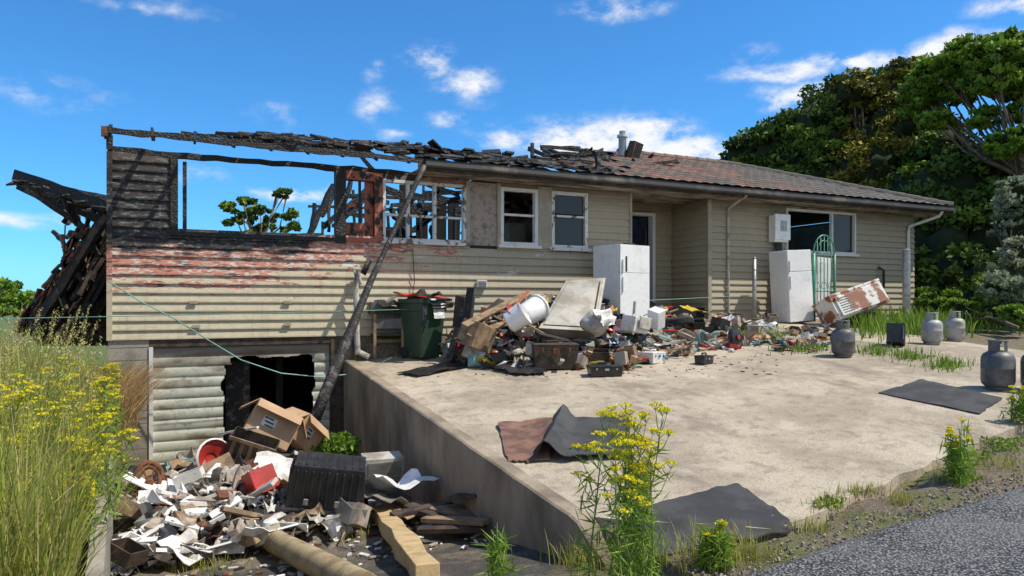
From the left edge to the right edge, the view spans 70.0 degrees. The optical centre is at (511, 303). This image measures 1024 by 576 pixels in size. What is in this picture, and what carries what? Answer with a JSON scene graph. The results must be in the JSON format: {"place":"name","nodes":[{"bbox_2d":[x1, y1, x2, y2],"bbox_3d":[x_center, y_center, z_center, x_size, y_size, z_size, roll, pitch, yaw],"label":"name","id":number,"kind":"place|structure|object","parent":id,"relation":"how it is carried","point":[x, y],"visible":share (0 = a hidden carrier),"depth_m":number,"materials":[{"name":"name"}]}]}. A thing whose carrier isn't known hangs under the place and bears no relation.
{"place":"outdoors","nodes":[
{"label":"outdoors","id":0,"kind":"place"},
{"bbox_2d":[0,315,1023,575],"bbox_3d":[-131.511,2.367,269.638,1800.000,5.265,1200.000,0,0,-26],"label":"ground","id":1,"kind":"structure","parent":0,"point":[450,557],"depth_m":6.55,"materials":[{"name":"soil"}]},
{"bbox_2d":[0,276,34,358],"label":"distant bushes","id":2,"kind":"object","parent":1,"relation":"on","point":[12,299],"visible":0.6,"depth_m":27.73,"materials":[{"name":"green plant"}]},
{"bbox_2d":[0,373,54,480],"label":"ragwort plant","id":3,"kind":"object","parent":1,"relation":"on","point":[19,397],"visible":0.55,"depth_m":4.97,"materials":[{"name":"yellow plant"}]},
{"bbox_2d":[9,385,85,483],"bbox_3d":[-3.540,1.092,5.530,0.523,0.964,0.513,0,0,-26],"label":"ragwort plant","id":4,"kind":"object","parent":1,"relation":"on","point":[58,407],"visible":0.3,"depth_m":5.50,"materials":[{"name":"yellow plant"}]},
{"bbox_2d":[30,367,82,415],"bbox_3d":[-4.463,1.061,7.181,0.437,0.886,0.482,0,0,-26],"label":"ragwort plant","id":5,"kind":"object","parent":1,"relation":"on","point":[43,371],"visible":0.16,"depth_m":7.11,"materials":[{"name":"yellow plant"}]},
{"bbox_2d":[22,435,105,528],"bbox_3d":[-3.063,1.287,4.976,0.542,0.744,0.414,0,0,-26],"label":"ragwort plant","id":6,"kind":"object","parent":1,"relation":"on","point":[79,448],"visible":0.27,"depth_m":5.06,"materials":[{"name":"yellow plant"}]},
{"bbox_2d":[53,470,109,548],"bbox_3d":[-2.849,1.376,4.798,0.389,0.582,0.460,0,0,-26],"label":"ragwort plant","id":7,"kind":"object","parent":1,"relation":"on","point":[91,495],"visible":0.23,"depth_m":4.79,"materials":[{"name":"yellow plant"}]},
{"bbox_2d":[58,412,117,488],"bbox_3d":[-3.555,1.245,6.010,0.698,0.715,0.312,0,0,17],"label":"ragwort plant","id":8,"kind":"object","parent":1,"relation":"on","point":[114,414],"visible":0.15,"depth_m":5.98,"materials":[{"name":"yellow plant"}]},
{"bbox_2d":[55,357,124,458],"bbox_3d":[-4.050,1.013,6.993,0.669,1.022,0.468,0,0,-26],"label":"ragwort plant","id":9,"kind":"object","parent":1,"relation":"on","point":[113,395],"visible":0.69,"depth_m":6.97,"materials":[{"name":"yellow plant"}]},
{"bbox_2d":[76,399,104,476],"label":"ragwort plant","id":10,"kind":"object","parent":1,"relation":"on","point":[93,408],"visible":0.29,"depth_m":6.47,"materials":[{"name":"yellow plant"}]},
{"bbox_2d":[0,320,184,575],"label":"tall grass","id":11,"kind":"structure","parent":1,"relation":"on","point":[51,543],"depth_m":4.00,"materials":[{"name":"plant"}]},
{"bbox_2d":[0,304,104,436],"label":"grass seed heads","id":12,"kind":"object","parent":11,"relation":"attached to","point":[53,345],"depth_m":6.24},
{"bbox_2d":[85,429,115,575],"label":"concrete wall","id":13,"kind":"structure","parent":1,"relation":"on","point":[102,566],"depth_m":5.21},
{"bbox_2d":[75,412,141,524],"bbox_3d":[-2.970,1.211,5.378,0.453,0.838,0.376,0,0,3],"label":"ragwort plant","id":14,"kind":"object","parent":1,"relation":"on","point":[116,456],"visible":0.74,"depth_m":5.36,"materials":[{"name":"green plant"}]},
{"bbox_2d":[89,373,127,437],"bbox_3d":[-4.378,1.127,7.938,0.416,0.815,0.498,0,0,-26],"label":"ragwort plant","id":15,"kind":"object","parent":1,"relation":"on","point":[112,386],"visible":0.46,"depth_m":7.95,"materials":[{"name":"yellow plant"}]},
{"bbox_2d":[33,358,190,434],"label":"dry brown grass","id":16,"kind":"structure","parent":1,"relation":"on","point":[132,399],"depth_m":8.93,"materials":[{"name":"plant"}]},
{"bbox_2d":[100,362,125,393],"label":"ragwort plant","id":17,"kind":"object","parent":1,"relation":"on","point":[114,365],"visible":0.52,"depth_m":9.47,"materials":[{"name":"yellow plant"}]},
{"bbox_2d":[153,344,296,441],"bbox_3d":[-5.728,1.550,14.869,3.860,2.500,5.450,0,0,-26],"label":"garage interior","id":18,"kind":"object","parent":1,"relation":"on","point":[243,383],"visible":0.23,"depth_m":14.00,"materials":[{"name":"brown wood"}]},
{"bbox_2d":[108,280,391,377],"bbox_3d":[-4.092,0.444,11.841,4.360,1.599,0.323,0,0,-23],"label":"garden hose line","id":19,"kind":"object","parent":1,"relation":"on","point":[219,346],"visible":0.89,"depth_m":11.50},
{"bbox_2d":[218,187,301,232],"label":"pine tree","id":20,"kind":"object","parent":1,"relation":"on","point":[249,213],"visible":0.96,"depth_m":41.67,"materials":[{"name":"green plant"}]},
{"bbox_2d":[137,351,442,575],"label":"weeds","id":21,"kind":"object","parent":1,"relation":"on","point":[213,561],"visible":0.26,"depth_m":6.70,"materials":[{"name":"green plant"}]},
{"bbox_2d":[110,446,486,575],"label":"rubbish pile","id":22,"kind":"object","parent":1,"relation":"on","point":[170,516],"visible":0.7,"depth_m":7.56,"materials":[{"name":"white plastic"}]},
{"bbox_2d":[110,543,151,575],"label":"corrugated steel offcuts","id":23,"kind":"object","parent":22,"relation":"on","point":[115,569],"visible":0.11,"depth_m":6.51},
{"bbox_2d":[131,460,165,497],"bbox_3d":[-4.219,2.087,8.500,0.364,0.498,0.259,0,0,-26],"label":"rusty wheel","id":24,"kind":"object","parent":22,"relation":"on","point":[158,470],"visible":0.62,"depth_m":8.53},
{"bbox_2d":[122,426,282,524],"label":"painted boards","id":25,"kind":"object","parent":22,"relation":"on","point":[223,521],"visible":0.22,"depth_m":8.20,"materials":[{"name":"white paint"}]},
{"bbox_2d":[196,438,226,466],"bbox_3d":[-3.728,1.930,9.148,0.225,0.478,0.497,0,0,39],"label":"red bowl","id":26,"kind":"object","parent":22,"relation":"on","point":[209,450],"visible":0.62,"depth_m":9.18,"materials":[{"name":"plastic"}]},
{"bbox_2d":[206,451,292,479],"bbox_3d":[-3.227,2.137,8.494,1.334,0.692,1.168,0,0,-1],"label":"plastic sheeting","id":27,"kind":"object","parent":22,"relation":"on","point":[281,468],"visible":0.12,"depth_m":8.84,"materials":[{"name":"white plastic"}]},
{"bbox_2d":[223,426,280,461],"bbox_3d":[-3.385,1.914,9.485,0.702,0.598,0.470,0,0,-12],"label":"wooden crate","id":28,"kind":"object","parent":22,"relation":"on","point":[247,445],"visible":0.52,"depth_m":9.31,"materials":[{"name":"brown wood"}]},
{"bbox_2d":[239,398,306,451],"bbox_3d":[-3.282,1.669,10.026,0.851,0.805,0.773,0,0,-26],"label":"cardboard box","id":29,"kind":"object","parent":22,"relation":"on","point":[268,418],"visible":0.94,"depth_m":9.80,"materials":[{"name":"brown cardboard"}]},
{"bbox_2d":[286,407,329,450],"bbox_3d":[-2.945,1.792,10.292,0.662,0.660,0.657,0,0,30],"label":"cardboard box","id":30,"kind":"object","parent":22,"relation":"on","point":[317,432],"visible":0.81,"depth_m":10.16,"materials":[{"name":"brown cardboard"}]},
{"bbox_2d":[260,529,376,575],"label":"roll","id":31,"kind":"object","parent":22,"relation":"on","point":[306,558],"visible":0.86,"depth_m":5.88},
{"bbox_2d":[279,450,367,515],"bbox_3d":[-2.041,1.964,8.008,0.925,0.665,0.683,0,0,-12],"label":"black storage tub","id":32,"kind":"object","parent":22,"relation":"on","point":[326,480],"visible":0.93,"depth_m":7.75,"materials":[{"name":"plastic"}]},
{"bbox_2d":[294,430,361,454],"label":"leafy weed","id":33,"kind":"object","parent":22,"relation":"on","point":[340,442],"visible":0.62,"depth_m":10.50,"materials":[{"name":"green plant"}]},
{"bbox_2d":[361,451,403,482],"bbox_3d":[-1.650,2.076,9.293,0.500,0.326,0.342,0,0,-20],"label":"white drawer","id":34,"kind":"object","parent":22,"relation":"on","point":[389,464],"visible":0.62,"depth_m":9.18,"materials":[{"name":"metal"}]},
{"bbox_2d":[364,468,438,519],"bbox_3d":[-1.290,2.146,8.322,0.750,0.536,0.938,0,0,45],"label":"bent sheet metal","id":35,"kind":"object","parent":22,"relation":"on","point":[411,478],"visible":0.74,"depth_m":8.28,"materials":[{"name":"white metal"}]},
{"bbox_2d":[311,164,426,420],"bbox_3d":[-2.299,-0.343,11.849,0.283,4.192,2.550,0,0,34],"label":"charred fallen pole","id":36,"kind":"object","parent":1,"relation":"on","point":[325,392],"visible":0.98,"depth_m":11.50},
{"bbox_2d":[372,506,439,575],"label":"timber beam","id":37,"kind":"structure","parent":1,"relation":"on","point":[412,556],"depth_m":6.03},
{"bbox_2d":[106,151,711,469],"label":"corner boards and plinth","id":38,"kind":"object","parent":1,"relation":"on","point":[138,351],"visible":0.41,"depth_m":11.63,"materials":[{"name":"paint"}]},
{"bbox_2d":[153,343,329,464],"bbox_3d":[-4.498,1.690,12.348,2.800,1.960,0.065,0,0,-26],"label":"garage door","id":39,"kind":"structure","parent":38,"relation":"attached to","point":[189,413],"depth_m":11.99,"materials":[{"name":"paint"}]},
{"bbox_2d":[389,493,489,533],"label":"old planks","id":40,"kind":"object","parent":1,"relation":"on","point":[450,514],"visible":0.91,"depth_m":7.58,"materials":[{"name":"brown wood"}]},
{"bbox_2d":[343,359,617,571],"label":"concrete retaining wall","id":41,"kind":"structure","parent":1,"relation":"on","point":[381,414],"depth_m":8.11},
{"bbox_2d":[470,522,529,575],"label":"wild fennel","id":42,"kind":"object","parent":1,"relation":"on","point":[495,549],"visible":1,"depth_m":4.41,"materials":[{"name":"green plant"}]},
{"bbox_2d":[334,171,854,316],"bbox_3d":[0.629,0.170,18.944,19.060,5.060,7.498,0,0,-26],"label":"wall frame","id":43,"kind":"object","parent":1,"relation":"on","point":[803,238],"visible":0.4,"depth_m":22.22,"materials":[{"name":"paint"}]},
{"bbox_2d":[6,169,107,345],"bbox_3d":[-7.981,-0.795,13.623,2.587,3.239,1.507,0,0,9],"label":"collapsed roof section","id":44,"kind":"object","parent":43,"relation":"attached to","point":[79,277],"visible":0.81,"depth_m":13.21,"materials":[{"name":"brown wood"}]},
{"bbox_2d":[52,225,65,306],"bbox_3d":[-7.993,-0.661,12.901,0.253,1.444,0.023,0,0,0],"label":"hanging cable","id":45,"kind":"object","parent":44,"relation":"hanging from","point":[60,264],"visible":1,"depth_m":12.89,"materials":[{"name":"black plastic"}]},
{"bbox_2d":[101,124,720,185],"bbox_3d":[-1.082,-3.190,15.464,13.053,1.707,4.080,0,0,-26],"label":"charred eave and rafters","id":46,"kind":"object","parent":43,"relation":"on","point":[326,145],"visible":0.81,"depth_m":12.88,"materials":[{"name":"wood"}]},
{"bbox_2d":[298,156,672,291],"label":"interior ruins","id":47,"kind":"object","parent":43,"relation":"on","point":[518,229],"visible":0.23,"depth_m":16.64,"materials":[{"name":"paint"}]},
{"bbox_2d":[112,151,914,340],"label":"weatherboard cladding","id":48,"kind":"structure","parent":43,"relation":"attached to","point":[156,264],"depth_m":13.23,"materials":[{"name":"paint"}]},
{"bbox_2d":[170,156,551,248],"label":"burnt trim panels","id":49,"kind":"object","parent":48,"relation":"attached to","point":[483,214],"visible":1,"depth_m":13.23,"materials":[{"name":"beige paint"}]},
{"bbox_2d":[189,195,942,359],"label":"pipes and meter box","id":50,"kind":"object","parent":48,"relation":"attached to","point":[779,229],"visible":0.72,"depth_m":16.80,"materials":[{"name":"white paint"}]},
{"bbox_2d":[380,179,858,302],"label":"windows and door frame","id":51,"kind":"structure","parent":43,"relation":"attached to","point":[569,233],"depth_m":15.01,"materials":[{"name":"white paint"}]},
{"bbox_2d":[408,159,955,229],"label":"soffit and gutter","id":52,"kind":"structure","parent":43,"relation":"on","point":[655,192],"depth_m":15.61,"materials":[{"name":"brown wood"}]},
{"bbox_2d":[424,149,953,226],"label":"tiled roof","id":53,"kind":"structure","parent":52,"relation":"on","point":[719,172],"depth_m":18.94,"materials":[{"name":"tile"}]},
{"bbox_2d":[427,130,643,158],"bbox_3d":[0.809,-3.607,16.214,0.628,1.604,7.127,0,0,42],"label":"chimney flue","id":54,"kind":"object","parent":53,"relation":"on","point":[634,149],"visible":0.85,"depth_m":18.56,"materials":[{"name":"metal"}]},
{"bbox_2d":[564,401,677,575],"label":"wild fennel","id":55,"kind":"object","parent":1,"relation":"on","point":[636,487],"visible":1,"depth_m":4.57,"materials":[{"name":"plant"}]},
{"bbox_2d":[510,515,777,575],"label":"weeds","id":56,"kind":"object","parent":1,"relation":"on","point":[571,562],"visible":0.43,"depth_m":5.07,"materials":[{"name":"green plant"}]},
{"bbox_2d":[690,519,741,574],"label":"wild fennel","id":57,"kind":"object","parent":1,"relation":"on","point":[710,537],"visible":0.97,"depth_m":4.84,"materials":[{"name":"green plant"}]},
{"bbox_2d":[752,257,756,317],"bbox_3d":[5.407,-0.225,16.322,0.113,1.610,0.113,0,0,42],"label":"steel pipe post","id":58,"kind":"object","parent":1,"relation":"on","point":[754,269],"visible":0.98,"depth_m":16.29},
{"bbox_2d":[0,295,749,318],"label":"washing line","id":59,"kind":"object","parent":58,"relation":"attached to","point":[282,312],"visible":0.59,"depth_m":11.67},
{"bbox_2d":[718,65,888,178],"bbox_3d":[13.448,-5.072,32.978,10.790,11.581,6.569,0,0,1],"label":"dark evergreen tree","id":60,"kind":"object","parent":1,"relation":"on","point":[804,139],"visible":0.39,"depth_m":31.39,"materials":[{"name":"green plant"}]},
{"bbox_2d":[667,444,1023,575],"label":"loose gravel","id":61,"kind":"structure","parent":1,"relation":"on","point":[1011,479],"depth_m":5.73,"materials":[{"name":"gravel"}]},
{"bbox_2d":[812,278,889,325],"bbox_3d":[7.601,-0.002,16.396,1.582,1.123,0.816,0,0,-18],"label":"rusty chest freezer","id":62,"kind":"object","parent":1,"relation":"on","point":[863,297],"visible":0.98,"depth_m":16.11,"materials":[{"name":"metal"}]},
{"bbox_2d":[734,449,1023,565],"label":"weeds","id":63,"kind":"object","parent":1,"relation":"on","point":[903,499],"visible":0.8,"depth_m":6.13,"materials":[{"name":"green plant"}]},
{"bbox_2d":[825,55,964,187],"bbox_3d":[15.731,-4.977,30.297,5.377,11.170,4.920,0,0,30],"label":"golden conifer tree","id":64,"kind":"object","parent":1,"relation":"on","point":[880,137],"visible":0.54,"depth_m":30.05,"materials":[{"name":"green plant"}]},
{"bbox_2d":[899,249,913,322],"bbox_3d":[9.607,-0.365,17.814,0.240,1.930,0.200,0,0,-26],"label":"galvanised post","id":65,"kind":"object","parent":1,"relation":"on","point":[906,293],"visible":0.85,"depth_m":17.75,"materials":[{"name":"metal"}]},
{"bbox_2d":[844,303,1023,343],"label":"weeds","id":66,"kind":"object","parent":1,"relation":"on","point":[913,322],"visible":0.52,"depth_m":16.02,"materials":[{"name":"green plant"}]},
{"bbox_2d":[878,126,1021,307],"bbox_3d":[18.330,-3.241,26.343,10.636,7.638,7.112,0,0,-4],"label":"dark evergreen tree","id":67,"kind":"object","parent":1,"relation":"on","point":[952,251],"visible":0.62,"depth_m":25.45,"materials":[{"name":"green plant"}]},
{"bbox_2d":[892,24,1023,175],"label":"spreading broadleaf tree","id":68,"kind":"object","parent":1,"relation":"on","point":[967,69],"visible":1,"depth_m":24.79,"materials":[{"name":"green plant"}]},
{"bbox_2d":[935,418,982,488],"bbox_3d":[4.046,1.362,6.568,0.501,0.664,0.412,0,0,-26],"label":"wild fennel","id":69,"kind":"object","parent":1,"relation":"on","point":[957,460],"visible":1,"depth_m":6.51,"materials":[{"name":"green plant"}]},
{"bbox_2d":[913,284,1023,331],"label":"garden shrub","id":70,"kind":"object","parent":1,"relation":"on","point":[1012,315],"visible":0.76,"depth_m":17.85,"materials":[{"name":"green plant"}]},
{"bbox_2d":[974,174,1023,305],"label":"silver leaf shrub","id":71,"kind":"object","parent":1,"relation":"on","point":[1003,285],"visible":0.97,"depth_m":17.99,"materials":[{"name":"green plant"}]},
{"bbox_2d":[998,385,1023,431],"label":"wild fennel","id":72,"kind":"object","parent":1,"relation":"on","point":[1016,410],"visible":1,"depth_m":8.31,"materials":[{"name":"green plant"}]},
{"bbox_2d":[0,0,1023,292],"label":"sky","id":73,"kind":"structure","parent":0,"point":[679,77],"materials":[{"name":"blue"}]},
{"bbox_2d":[357,320,1023,540],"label":"concrete driveway","id":74,"kind":"structure","parent":0,"point":[795,431],"depth_m":8.97,"materials":[{"name":"concrete"}]},
{"bbox_2d":[368,296,403,358],"bbox_3d":[-2.249,0.420,13.168,0.624,1.116,0.570,0,0,-20],"label":"outdoor bench with barbecue","id":75,"kind":"object","parent":74,"relation":"on","point":[384,323],"visible":0.84,"depth_m":13.00,"materials":[{"name":"brown wood"}]},
{"bbox_2d":[393,288,453,357],"bbox_3d":[-1.591,0.351,13.071,0.872,1.251,0.740,0,0,43],"label":"wheelie bin","id":76,"kind":"object","parent":74,"relation":"on","point":[423,315],"visible":1,"depth_m":12.85,"materials":[{"name":"green plastic"}]},
{"bbox_2d":[397,361,467,374],"bbox_3d":[-1.213,1.051,11.932,1.287,0.147,0.503,0,0,-44],"label":"rubber mat","id":77,"kind":"object","parent":74,"relation":"on","point":[429,370],"visible":0.96,"depth_m":11.86,"materials":[{"name":"black rubber"}]},
{"bbox_2d":[487,364,546,373],"bbox_3d":[0.069,1.047,11.667,0.922,0.111,0.694,0,0,-5],"label":"rubber mat","id":78,"kind":"object","parent":74,"relation":"on","point":[529,369],"visible":0.91,"depth_m":11.59,"materials":[{"name":"black rubber"}]},
{"bbox_2d":[498,417,551,462],"bbox_3d":[0.119,1.466,8.011,0.647,0.224,1.576,0,0,3],"label":"brown doormat","id":79,"kind":"object","parent":74,"relation":"on","point":[521,440],"visible":0.93,"depth_m":7.95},
{"bbox_2d":[531,340,578,368],"bbox_3d":[0.694,0.831,11.955,0.742,0.452,0.526,0,0,-3],"label":"storage case","id":80,"kind":"object","parent":74,"relation":"on","point":[547,354],"visible":0.98,"depth_m":11.72,"materials":[{"name":"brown wood"}]},
{"bbox_2d":[532,404,631,456],"bbox_3d":[0.828,1.368,8.045,0.974,0.322,1.831,0,0,9],"label":"rubber mat","id":81,"kind":"object","parent":74,"relation":"on","point":[566,429],"visible":0.69,"depth_m":8.02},
{"bbox_2d":[586,362,623,376],"bbox_3d":[1.431,1.012,11.273,0.536,0.212,0.302,0,0,-6],"label":"toolbox","id":82,"kind":"object","parent":74,"relation":"on","point":[604,369],"visible":1,"depth_m":11.15,"materials":[{"name":"black plastic"}]},
{"bbox_2d":[438,293,778,370],"bbox_3d":[2.761,0.495,13.802,8.309,1.446,3.569,0,0,-26],"label":"rubbish heap","id":83,"kind":"object","parent":74,"relation":"on","point":[508,344],"visible":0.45,"depth_m":13.08,"materials":[{"name":"multicoloured plastic"}]},
{"bbox_2d":[446,287,586,358],"bbox_3d":[0.089,0.327,12.377,2.393,1.207,1.112,0,0,4],"label":"broken timber furniture","id":84,"kind":"object","parent":83,"relation":"on","point":[471,331],"visible":0.88,"depth_m":12.31,"materials":[{"name":"brown wood"}]},
{"bbox_2d":[503,302,531,331],"bbox_3d":[0.100,0.221,11.970,0.488,0.490,0.486,0,0,-26],"label":"white bucket","id":85,"kind":"object","parent":84,"relation":"on","point":[516,317],"visible":1,"depth_m":11.83,"materials":[{"name":"plastic"}]},
{"bbox_2d":[521,294,549,326],"bbox_3d":[0.321,0.126,12.655,0.480,0.573,0.611,0,0,41],"label":"white laundry tub","id":86,"kind":"object","parent":84,"relation":"on","point":[535,307],"visible":0.65,"depth_m":12.55,"materials":[{"name":"plastic"}]},
{"bbox_2d":[536,277,605,338],"bbox_3d":[1.195,0.075,13.273,1.880,1.134,0.880,0,0,-61],"label":"steel cabinet","id":87,"kind":"object","parent":83,"relation":"on","point":[575,302],"visible":0.74,"depth_m":13.12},
{"bbox_2d":[579,308,615,335],"bbox_3d":[1.482,0.323,12.574,0.514,0.476,0.555,0,0,-41],"label":"full plastic bag","id":88,"kind":"object","parent":83,"relation":"on","point":[596,322],"visible":1,"depth_m":12.47,"materials":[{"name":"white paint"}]},
{"bbox_2d":[665,315,693,326],"bbox_3d":[3.358,0.359,14.980,0.797,0.239,0.719,0,0,-26],"label":"old tyre","id":89,"kind":"object","parent":83,"relation":"on","point":[677,320],"visible":0.7,"depth_m":14.66,"materials":[{"name":"rubber"}]},
{"bbox_2d":[593,243,648,319],"bbox_3d":[2.212,-0.236,14.718,0.840,1.895,0.785,0,0,-37],"label":"white refrigerator","id":90,"kind":"object","parent":74,"relation":"on","point":[623,268],"visible":0.73,"depth_m":14.41,"materials":[{"name":"metal"}]},
{"bbox_2d":[435,323,836,376],"bbox_3d":[3.045,0.774,13.100,9.288,0.742,4.375,0,0,-20],"label":"scattered rubbish","id":91,"kind":"object","parent":74,"relation":"on","point":[808,332],"visible":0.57,"depth_m":13.74,"materials":[{"name":"multicoloured plastic"}]},
{"bbox_2d":[620,306,665,333],"bbox_3d":[2.401,0.301,13.168,0.986,0.498,0.378,0,0,-43],"label":"polystyrene packaging","id":92,"kind":"object","parent":74,"relation":"on","point":[654,319],"visible":1,"depth_m":12.94,"materials":[{"name":"white paint"}]},
{"bbox_2d":[641,349,665,363],"bbox_3d":[2.365,0.878,12.235,0.371,0.232,0.282,0,0,-43],"label":"plastic crate","id":93,"kind":"object","parent":74,"relation":"on","point":[655,356],"visible":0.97,"depth_m":12.12,"materials":[{"name":"white paint"}]},
{"bbox_2d":[694,352,713,364],"bbox_3d":[3.165,0.903,12.034,0.268,0.192,0.221,0,0,-37],"label":"storage case","id":94,"kind":"object","parent":74,"relation":"on","point":[702,359],"visible":1,"depth_m":11.97,"materials":[{"name":"black plastic"}]},
{"bbox_2d":[635,483,797,556],"bbox_3d":[1.526,1.683,5.803,1.535,0.155,0.948,0,0,-26],"label":"rubber mat","id":95,"kind":"object","parent":74,"relation":"on","point":[738,503],"visible":0.69,"depth_m":5.85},
{"bbox_2d":[728,327,741,344],"bbox_3d":[4.177,0.617,13.646,0.340,0.335,0.188,0,0,-39],"label":"cable reel","id":96,"kind":"object","parent":74,"relation":"on","point":[734,335],"visible":0.97,"depth_m":13.58,"materials":[{"name":"black plastic"}]},
{"bbox_2d":[746,323,774,333],"bbox_3d":[5.113,0.514,15.014,0.515,0.232,0.322,0,0,-32],"label":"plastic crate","id":97,"kind":"object","parent":74,"relation":"on","point":[757,327],"visible":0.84,"depth_m":14.88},
{"bbox_2d":[769,250,813,323],"bbox_3d":[6.414,-0.385,16.772,0.774,1.680,0.635,0,0,-20],"label":"white refrigerator","id":98,"kind":"object","parent":74,"relation":"on","point":[791,286],"visible":0.98,"depth_m":16.54,"materials":[{"name":"metal"}]},
{"bbox_2d":[811,234,835,321],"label":"arched garden gate","id":99,"kind":"structure","parent":74,"relation":"on","point":[813,263],"depth_m":16.80,"materials":[{"name":"metal"}]},
{"bbox_2d":[816,257,830,319],"bbox_3d":[7.439,-0.350,17.591,0.609,1.521,0.154,0,0,-32],"label":"white appliance door","id":100,"kind":"structure","parent":74,"relation":"on","point":[822,273],"depth_m":17.53,"materials":[{"name":"metal"}]},
{"bbox_2d":[831,320,854,356],"bbox_3d":[5.622,0.599,12.420,0.377,0.621,0.377,0,0,-26],"label":"gas bottle","id":101,"kind":"object","parent":74,"relation":"on","point":[842,340],"visible":1,"depth_m":12.29,"materials":[{"name":"metal"}]},
{"bbox_2d":[718,323,974,371],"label":"weeds","id":102,"kind":"object","parent":74,"relation":"on","point":[946,362],"visible":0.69,"depth_m":12.42,"materials":[{"name":"green plant"}]},
{"bbox_2d":[886,323,905,345],"bbox_3d":[7.011,0.577,13.357,0.300,0.438,0.479,0,0,30],"label":"broken television","id":103,"kind":"object","parent":74,"relation":"on","point":[895,333],"visible":0.94,"depth_m":13.25,"materials":[{"name":"black plastic"}]},
{"bbox_2d":[812,330,1023,509],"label":"leafy weed","id":104,"kind":"object","parent":74,"relation":"on","point":[999,444],"visible":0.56,"depth_m":7.46,"materials":[{"name":"green plant"}]},
{"bbox_2d":[921,312,942,344],"bbox_3d":[7.785,0.466,13.560,0.360,0.593,0.360,0,0,-26],"label":"gas bottle","id":105,"kind":"object","parent":74,"relation":"on","point":[931,330],"visible":0.99,"depth_m":13.44,"materials":[{"name":"metal"}]},
{"bbox_2d":[878,379,1001,413],"bbox_3d":[5.691,1.202,9.593,1.224,0.226,1.517,0,0,-26],"label":"rubber mat","id":106,"kind":"object","parent":74,"relation":"on","point":[941,394],"visible":1,"depth_m":9.56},
{"bbox_2d":[944,311,964,341],"bbox_3d":[8.645,0.446,14.280,0.356,0.586,0.356,0,0,-26],"label":"gas bottle","id":107,"kind":"object","parent":74,"relation":"on","point":[955,329],"visible":1,"depth_m":14.16,"materials":[{"name":"metal"}]},
{"bbox_2d":[980,340,1015,390],"bbox_3d":[6.590,0.833,9.920,0.409,0.673,0.409,0,0,-26],"label":"gas bottle","id":108,"kind":"object","parent":74,"relation":"on","point":[997,369],"visible":0.97,"depth_m":9.79,"materials":[{"name":"metal"}]},
{"bbox_2d":[741,486,1023,575],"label":"asphalt road","id":109,"kind":"structure","parent":0,"point":[983,537],"depth_m":5.03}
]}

